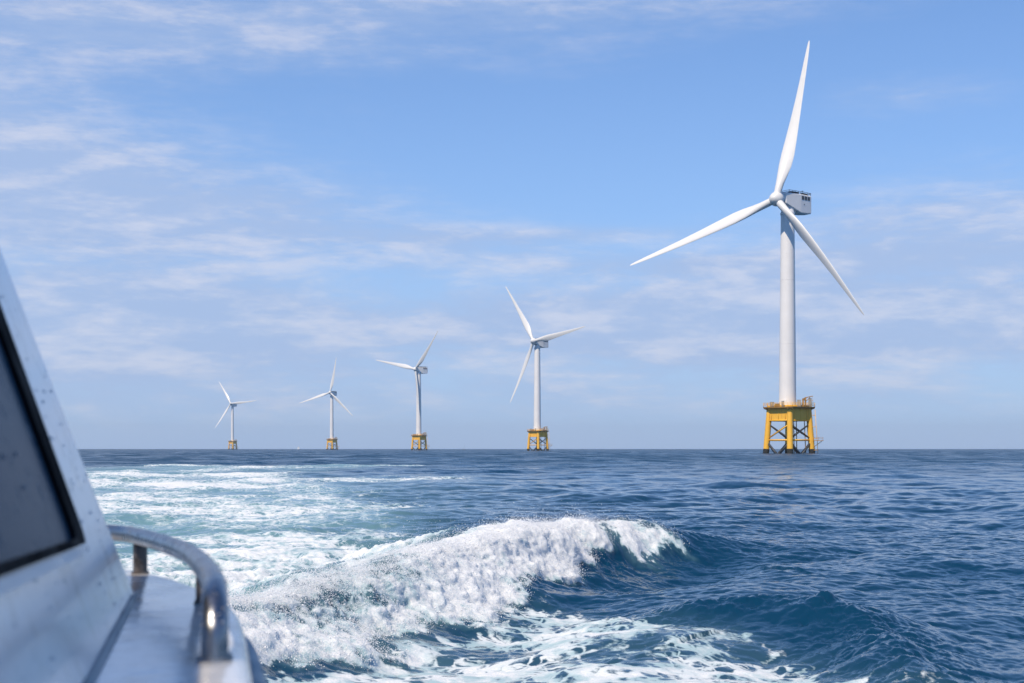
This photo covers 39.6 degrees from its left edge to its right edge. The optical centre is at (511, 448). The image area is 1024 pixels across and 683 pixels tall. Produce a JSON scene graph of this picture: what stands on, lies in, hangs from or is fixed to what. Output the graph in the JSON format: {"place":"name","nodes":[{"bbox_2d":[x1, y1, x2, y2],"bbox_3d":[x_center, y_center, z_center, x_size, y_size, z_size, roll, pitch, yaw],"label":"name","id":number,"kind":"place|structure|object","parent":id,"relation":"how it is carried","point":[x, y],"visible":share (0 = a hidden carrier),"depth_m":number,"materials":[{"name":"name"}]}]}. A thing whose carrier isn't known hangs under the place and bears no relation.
{"place":"outdoors","nodes":[
{"label":"outdoors","id":0,"kind":"place"},
{"bbox_2d":[0,0,1023,448],"label":"sky","id":1,"kind":"structure","parent":0,"point":[252,198],"materials":[{"name":"blue"}]},
{"bbox_2d":[78,449,1023,682],"bbox_3d":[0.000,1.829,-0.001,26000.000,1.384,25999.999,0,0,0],"label":"sea","id":2,"kind":"structure","parent":0,"point":[862,566],"depth_m":24.76,"materials":[{"name":"liquid"}]},
{"bbox_2d":[0,250,265,682],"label":"motor boat","id":3,"kind":"object","parent":2,"relation":"on","point":[79,603],"visible":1,"depth_m":2.01,"materials":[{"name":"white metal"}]},
{"bbox_2d":[215,382,256,449],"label":"wind turbine","id":4,"kind":"object","parent":2,"relation":"in","point":[233,441],"visible":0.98,"depth_m":3445.29,"materials":[{"name":"white metal"}]},
{"bbox_2d":[300,360,352,449],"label":"wind turbine","id":5,"kind":"object","parent":2,"relation":"in","point":[332,439],"visible":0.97,"depth_m":2747.07,"materials":[{"name":"white metal"}]},
{"bbox_2d":[125,488,689,669],"bbox_3d":[-1.385,1.274,17.160,3.399,1.826,19.892,0,0,19],"label":"sea spray","id":6,"kind":"object","parent":2,"relation":"on","point":[247,598],"visible":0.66,"depth_m":16.90,"materials":[{"name":"white liquid"}]},
{"bbox_2d":[377,331,437,449],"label":"wind turbine","id":7,"kind":"object","parent":2,"relation":"in","point":[418,372],"visible":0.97,"depth_m":1927.34,"materials":[{"name":"white metal"}]},
{"bbox_2d":[505,286,584,450],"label":"wind turbine","id":8,"kind":"object","parent":2,"relation":"in","point":[537,431],"visible":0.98,"depth_m":1431.54,"materials":[{"name":"white metal"}]},
{"bbox_2d":[630,41,863,453],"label":"wind turbine","id":9,"kind":"object","parent":2,"relation":"in","point":[786,409],"visible":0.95,"depth_m":612.08,"materials":[{"name":"white metal"}]}
]}

